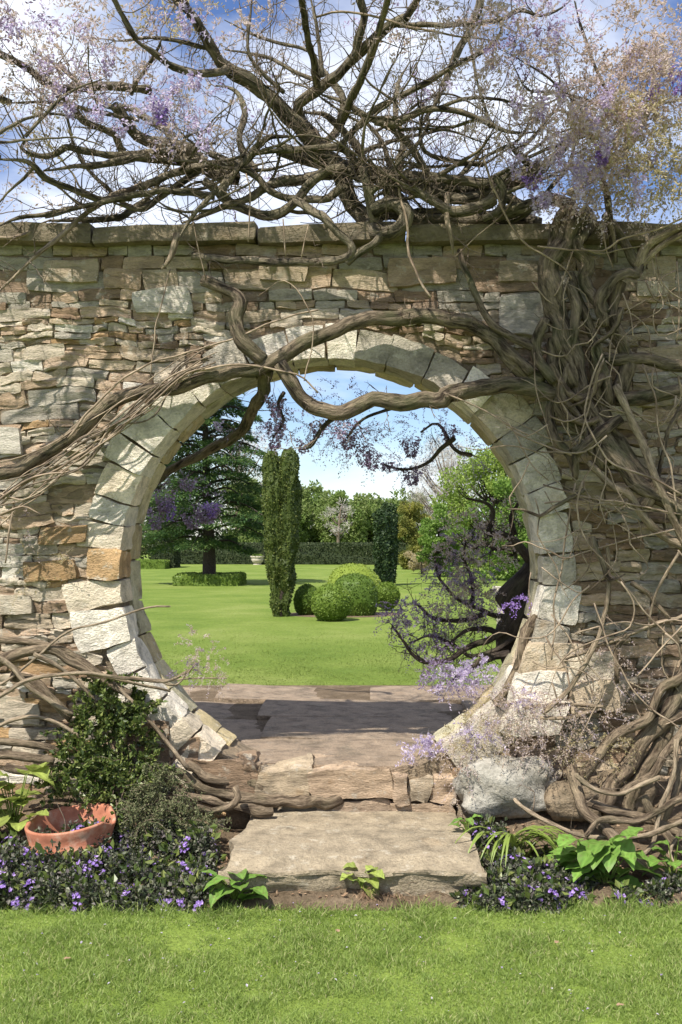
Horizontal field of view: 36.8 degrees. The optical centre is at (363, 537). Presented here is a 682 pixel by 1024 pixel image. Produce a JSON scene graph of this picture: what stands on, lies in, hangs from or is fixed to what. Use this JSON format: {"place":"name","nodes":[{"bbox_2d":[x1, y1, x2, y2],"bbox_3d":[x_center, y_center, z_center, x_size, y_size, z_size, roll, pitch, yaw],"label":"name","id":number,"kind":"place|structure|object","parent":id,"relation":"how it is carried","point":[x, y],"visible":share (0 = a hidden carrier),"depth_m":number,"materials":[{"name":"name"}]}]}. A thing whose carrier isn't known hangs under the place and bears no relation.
{"place":"outdoors","nodes":[
{"label":"outdoors","id":0,"kind":"place"},
{"bbox_2d":[181,685,465,741],"bbox_3d":[0.000,1.262,7.225,10.000,0.001,3.050,0,0,0],"label":"terrace bedding","id":1,"kind":"object","parent":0,"point":[247,711],"visible":0.16,"depth_m":8.18,"materials":[{"name":"stone"}]},
{"bbox_2d":[0,221,681,827],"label":"garden wall","id":2,"kind":"structure","parent":1,"relation":"on","point":[76,333],"depth_m":5.54,"materials":[{"name":"stone"}]},
{"bbox_2d":[139,541,520,687],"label":"lawn","id":3,"kind":"structure","parent":0,"point":[204,610],"depth_m":13.81,"materials":[{"name":"green plant"}]},
{"bbox_2d":[136,559,169,568],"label":"hedge","id":4,"kind":"object","parent":3,"relation":"on","point":[154,564],"visible":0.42,"depth_m":40.55,"materials":[{"name":"green plant"}]},
{"bbox_2d":[151,543,180,567],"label":"hedge block","id":5,"kind":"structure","parent":3,"relation":"on","point":[174,558],"depth_m":41.67,"materials":[{"name":"green plant"}]},
{"bbox_2d":[140,442,201,559],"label":"evergreen tree","id":6,"kind":"object","parent":3,"relation":"on","point":[147,548],"visible":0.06,"depth_m":50.81,"materials":[{"name":"green plant"}]},
{"bbox_2d":[172,571,246,585],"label":"tree surround hedge","id":7,"kind":"object","parent":3,"relation":"on","point":[233,578],"visible":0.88,"depth_m":26.47,"materials":[{"name":"green plant"}]},
{"bbox_2d":[140,391,280,574],"bbox_3d":[-4.204,-1.705,27.378,4.292,6.211,3.972,0,0,0],"label":"cedar tree","id":8,"kind":"object","parent":3,"relation":"on","point":[209,540],"visible":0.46,"depth_m":27.12,"materials":[{"name":"green plant"}]},
{"bbox_2d":[196,421,269,538],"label":"bare tree","id":9,"kind":"object","parent":3,"relation":"on","point":[239,468],"visible":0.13,"depth_m":59.85,"materials":[{"name":"green plant"}]},
{"bbox_2d":[220,477,263,542],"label":"evergreen tree","id":10,"kind":"object","parent":3,"relation":"on","point":[251,539],"visible":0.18,"depth_m":53.28,"materials":[{"name":"green plant"}]},
{"bbox_2d":[250,554,263,564],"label":"garden urn","id":11,"kind":"object","parent":3,"relation":"on","point":[257,560],"visible":0.84,"depth_m":46.19,"materials":[{"name":"stone"}]},
{"bbox_2d":[227,483,310,541],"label":"tree","id":12,"kind":"object","parent":3,"relation":"on","point":[309,513],"visible":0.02,"depth_m":90.66,"materials":[{"name":"green plant"}]},
{"bbox_2d":[260,446,303,616],"bbox_3d":[-1.274,-0.035,15.969,0.688,2.802,0.452,0,0,0],"label":"columnar yew","id":13,"kind":"object","parent":3,"relation":"on","point":[282,495],"visible":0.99,"depth_m":15.85,"materials":[{"name":"green plant"}]},
{"bbox_2d":[298,499,313,542],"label":"tree","id":14,"kind":"object","parent":3,"relation":"on","point":[303,532],"visible":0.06,"depth_m":92.07,"materials":[{"name":"green plant"}]},
{"bbox_2d":[180,541,444,564],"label":"boundary hedge","id":15,"kind":"object","parent":3,"relation":"on","point":[327,553],"visible":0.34,"depth_m":46.87,"materials":[{"name":"green plant"}]},
{"bbox_2d":[301,479,334,542],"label":"tree","id":16,"kind":"object","parent":3,"relation":"on","point":[314,533],"visible":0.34,"depth_m":94.55,"materials":[{"name":"green plant"}]},
{"bbox_2d":[310,488,350,522],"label":"tree","id":17,"kind":"object","parent":3,"relation":"on","point":[319,496],"visible":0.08,"depth_m":98.97,"materials":[{"name":"green plant"}]},
{"bbox_2d":[311,583,351,621],"bbox_3d":[-0.479,0.982,15.206,0.628,0.622,0.629,0,0,0],"label":"topiary ball","id":18,"kind":"object","parent":3,"relation":"on","point":[331,602],"visible":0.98,"depth_m":15.00,"materials":[{"name":"green plant"}]},
{"bbox_2d":[318,498,353,542],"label":"bare tree","id":19,"kind":"object","parent":3,"relation":"on","point":[338,532],"visible":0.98,"depth_m":79.97,"materials":[{"name":"grey plant"}]},
{"bbox_2d":[290,612,397,616],"bbox_3d":[-0.355,1.224,16.377,1.945,0.008,1.240,0,0,0],"label":"soil patch","id":20,"kind":"object","parent":3,"relation":"on","point":[375,614],"visible":0.36,"depth_m":16.12,"materials":[{"name":"brown soil"}]},
{"bbox_2d":[293,583,316,614],"bbox_3d":[-0.890,1.011,16.319,0.474,0.578,0.478,0,0,0],"label":"topiary ball","id":21,"kind":"object","parent":20,"relation":"on","point":[302,601],"visible":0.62,"depth_m":16.17,"materials":[{"name":"green plant"}]},
{"bbox_2d":[334,573,378,615],"bbox_3d":[-0.150,0.929,16.311,0.780,0.747,0.776,0,0,0],"label":"topiary ball","id":22,"kind":"object","parent":20,"relation":"on","point":[362,589],"visible":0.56,"depth_m":16.01,"materials":[{"name":"green plant"}]},
{"bbox_2d":[312,489,376,542],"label":"tree","id":23,"kind":"object","parent":3,"relation":"on","point":[359,526],"visible":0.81,"depth_m":90.90,"materials":[{"name":"green plant"}]},
{"bbox_2d":[327,562,380,585],"bbox_3d":[-0.183,0.880,18.888,1.059,0.848,1.048,0,0,0],"label":"topiary ball","id":24,"kind":"object","parent":3,"relation":"on","point":[341,570],"visible":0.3,"depth_m":18.65,"materials":[{"name":"green plant"}]},
{"bbox_2d":[342,492,382,541],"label":"tree","id":25,"kind":"object","parent":3,"relation":"on","point":[370,536],"visible":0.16,"depth_m":95.46,"materials":[{"name":"green plant"}]},
{"bbox_2d":[369,496,387,507],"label":"tree","id":26,"kind":"object","parent":3,"relation":"on","point":[382,498],"depth_m":98.92,"materials":[{"name":"green plant"}]},
{"bbox_2d":[372,501,399,582],"bbox_3d":[0.586,0.198,26.783,0.697,2.341,0.713,0,0,37],"label":"cypress","id":27,"kind":"object","parent":3,"relation":"on","point":[385,546],"visible":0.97,"depth_m":26.58,"materials":[{"name":"green plant"}]},
{"bbox_2d":[376,581,399,609],"bbox_3d":[0.385,0.981,17.256,0.486,0.499,0.482,0,0,0],"label":"topiary ball","id":28,"kind":"object","parent":3,"relation":"on","point":[387,590],"visible":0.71,"depth_m":17.10,"materials":[{"name":"green plant"}]},
{"bbox_2d":[382,488,434,541],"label":"tree","id":29,"kind":"object","parent":3,"relation":"on","point":[394,500],"visible":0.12,"depth_m":95.08,"materials":[{"name":"green plant"}]},
{"bbox_2d":[397,500,431,569],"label":"golden shrub","id":30,"kind":"object","parent":3,"relation":"on","point":[412,514],"visible":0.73,"depth_m":40.63,"materials":[{"name":"green plant"}]},
{"bbox_2d":[403,549,430,573],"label":"pale shrub","id":31,"kind":"object","parent":3,"relation":"on","point":[414,565],"visible":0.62,"depth_m":35.96,"materials":[{"name":"beige plant"}]},
{"bbox_2d":[415,503,468,576],"bbox_3d":[2.427,0.119,33.008,1.667,2.507,1.827,0,0,-20],"label":"emerald shrub","id":32,"kind":"object","parent":3,"relation":"on","point":[426,540],"visible":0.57,"depth_m":32.65,"materials":[{"name":"green plant"}]},
{"bbox_2d":[405,434,486,535],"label":"bare tree","id":33,"kind":"object","parent":3,"relation":"on","point":[438,488],"visible":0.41,"depth_m":46.79,"materials":[{"name":"plant"}]},
{"bbox_2d":[428,445,522,573],"bbox_3d":[4.395,-0.948,36.271,4.016,4.675,3.808,0,0,24],"label":"lime tree","id":34,"kind":"object","parent":3,"relation":"on","point":[488,477],"visible":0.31,"depth_m":35.53,"materials":[{"name":"green plant"}]},
{"bbox_2d":[461,476,529,580],"bbox_3d":[4.492,-0.170,29.982,2.700,3.213,2.868,0,0,-34],"label":"lime tree","id":35,"kind":"object","parent":3,"relation":"on","point":[512,570],"visible":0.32,"depth_m":29.58,"materials":[{"name":"green plant"}]},
{"bbox_2d":[492,586,502,622],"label":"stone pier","id":36,"kind":"structure","parent":3,"relation":"on","point":[501,612],"depth_m":12.90,"materials":[{"name":"grey stone"}]},
{"bbox_2d":[183,683,489,772],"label":"flagstone path","id":37,"kind":"structure","parent":0,"point":[371,732],"depth_m":6.96,"materials":[{"name":"beige stone"}]},
{"bbox_2d":[373,478,541,766],"bbox_3d":[0.658,0.500,6.051,1.205,1.773,1.643,0,0,0],"label":"flowering shrub","id":38,"kind":"object","parent":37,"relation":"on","point":[510,595],"visible":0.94,"depth_m":6.41,"materials":[{"name":"purple plant"}]},
{"bbox_2d":[0,895,681,1023],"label":"front lawn","id":39,"kind":"structure","parent":0,"point":[186,932],"depth_m":3.91,"materials":[{"name":"green plant"}]},
{"bbox_2d":[0,878,681,920],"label":"tall grass","id":40,"kind":"structure","parent":39,"relation":"on","point":[429,907],"depth_m":4.48,"materials":[{"name":"green plant"}]},
{"bbox_2d":[0,778,681,910],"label":"planting bed","id":41,"kind":"object","parent":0,"point":[289,898],"visible":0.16,"depth_m":4.93,"materials":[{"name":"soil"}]},
{"bbox_2d":[0,762,56,831],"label":"broadleaf plant","id":42,"kind":"object","parent":41,"relation":"on","point":[9,818],"visible":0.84,"depth_m":5.07,"materials":[{"name":"green plant"}]},
{"bbox_2d":[24,802,115,861],"bbox_3d":[-1.436,1.462,5.020,0.432,0.346,0.432,0,0,0],"label":"flower pot","id":43,"kind":"object","parent":41,"relation":"on","point":[56,819],"visible":0.54,"depth_m":4.99,"materials":[{"name":"ceramic"}]},
{"bbox_2d":[77,768,108,787],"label":"broadleaf plant","id":44,"kind":"object","parent":41,"relation":"on","point":[87,777],"visible":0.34,"depth_m":5.31,"materials":[{"name":"green plant"}]},
{"bbox_2d":[33,669,181,832],"bbox_3d":[-1.325,1.108,5.324,0.736,0.836,0.528,0,0,0],"label":"shrub","id":45,"kind":"object","parent":41,"relation":"on","point":[118,765],"visible":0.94,"depth_m":5.28,"materials":[{"name":"green plant"}]},
{"bbox_2d":[0,814,230,914],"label":"violet ground cover","id":46,"kind":"object","parent":41,"relation":"on","point":[26,872],"visible":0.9,"depth_m":4.70,"materials":[{"name":"green plant"}]},
{"bbox_2d":[0,605,230,782],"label":"creeper stems","id":47,"kind":"object","parent":41,"relation":"on","point":[36,685],"visible":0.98,"depth_m":5.32,"materials":[{"name":"brown plant"}]},
{"bbox_2d":[112,755,231,853],"bbox_3d":[-0.977,1.380,5.164,0.621,0.513,0.435,0,0,0],"label":"grey green shrub","id":48,"kind":"object","parent":41,"relation":"on","point":[158,813],"visible":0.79,"depth_m":5.14,"materials":[{"name":"green plant"}]},
{"bbox_2d":[201,868,267,906],"bbox_3d":[-0.566,1.565,4.559,0.348,0.154,0.267,0,0,25],"label":"broadleaf plant","id":49,"kind":"object","parent":41,"relation":"on","point":[224,889],"visible":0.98,"depth_m":4.55,"materials":[{"name":"green plant"}]},
{"bbox_2d":[0,0,681,878],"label":"wisteria vine","id":50,"kind":"object","parent":41,"relation":"on","point":[556,378],"visible":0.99,"depth_m":5.30,"materials":[{"name":"brown plant"}]},
{"bbox_2d":[218,810,487,897],"bbox_3d":[-0.048,1.579,5.034,1.223,0.233,0.933,0,0,0],"label":"stone step","id":51,"kind":"object","parent":41,"relation":"on","point":[416,853],"visible":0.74,"depth_m":4.78,"materials":[{"name":"beige stone"}]},
{"bbox_2d":[126,744,343,816],"bbox_3d":[-0.663,1.274,5.399,1.136,0.381,0.331,0,0,-17],"label":"surface root","id":52,"kind":"object","parent":51,"relation":"on","point":[258,804],"visible":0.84,"depth_m":5.43,"materials":[{"name":"brown plant"}]},
{"bbox_2d":[340,862,384,897],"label":"broadleaf plant","id":53,"kind":"object","parent":41,"relation":"on","point":[374,881],"visible":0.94,"depth_m":4.58,"materials":[{"name":"green plant"}]},
{"bbox_2d":[336,884,423,910],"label":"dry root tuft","id":54,"kind":"object","parent":41,"relation":"on","point":[371,898],"visible":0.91,"depth_m":4.56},
{"bbox_2d":[448,814,481,832],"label":"broadleaf plant","id":55,"kind":"object","parent":41,"relation":"on","point":[470,820],"visible":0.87,"depth_m":5.09,"materials":[{"name":"green plant"}]},
{"bbox_2d":[453,754,556,818],"bbox_3d":[0.751,1.307,5.381,0.550,0.330,0.369,0,0,0],"label":"boulder","id":56,"kind":"object","parent":41,"relation":"on","point":[492,795],"visible":0.83,"depth_m":5.25,"materials":[{"name":"stone"}]},
{"bbox_2d":[455,825,575,866],"bbox_3d":[0.747,1.486,4.908,0.629,0.193,0.344,0,0,-24],"label":"strap leaf plant","id":57,"kind":"object","parent":41,"relation":"on","point":[511,839],"visible":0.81,"depth_m":4.92,"materials":[{"name":"green plant"}]},
{"bbox_2d":[449,813,681,913],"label":"violet ground cover","id":58,"kind":"object","parent":41,"relation":"on","point":[535,880],"visible":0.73,"depth_m":4.61,"materials":[{"name":"green plant"}]},
{"bbox_2d":[544,780,601,821],"bbox_3d":[1.080,1.348,5.290,0.328,0.208,0.272,0,0,0],"label":"rock","id":59,"kind":"object","parent":41,"relation":"on","point":[558,795],"visible":0.6,"depth_m":5.18,"materials":[{"name":"beige stone"}]},
{"bbox_2d":[542,839,619,872],"bbox_3d":[1.001,1.539,4.851,0.331,0.227,0.309,0,0,-41],"label":"broadleaf plant","id":60,"kind":"object","parent":41,"relation":"on","point":[549,856],"visible":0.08,"depth_m":4.76,"materials":[{"name":"green plant"}]},
{"bbox_2d":[549,826,662,887],"bbox_3d":[1.118,1.514,4.716,0.571,0.356,0.335,0,0,0],"label":"broadleaf plant","id":61,"kind":"object","parent":41,"relation":"on","point":[592,854],"visible":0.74,"depth_m":4.66,"materials":[{"name":"green plant"}]},
{"bbox_2d":[589,769,656,816],"bbox_3d":[1.346,1.370,5.402,0.363,0.297,0.264,0,0,0],"label":"rock","id":62,"kind":"object","parent":41,"relation":"on","point":[650,790],"visible":0.22,"depth_m":5.30,"materials":[{"name":"beige stone"}]},
{"bbox_2d":[642,836,681,880],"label":"broadleaf plant","id":63,"kind":"object","parent":41,"relation":"on","point":[654,861],"visible":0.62,"depth_m":4.77,"materials":[{"name":"green plant"}]},
{"bbox_2d":[0,0,681,539],"label":"sky","id":64,"kind":"structure","parent":0,"point":[350,481],"materials":[{"name":"blue"}]}
]}

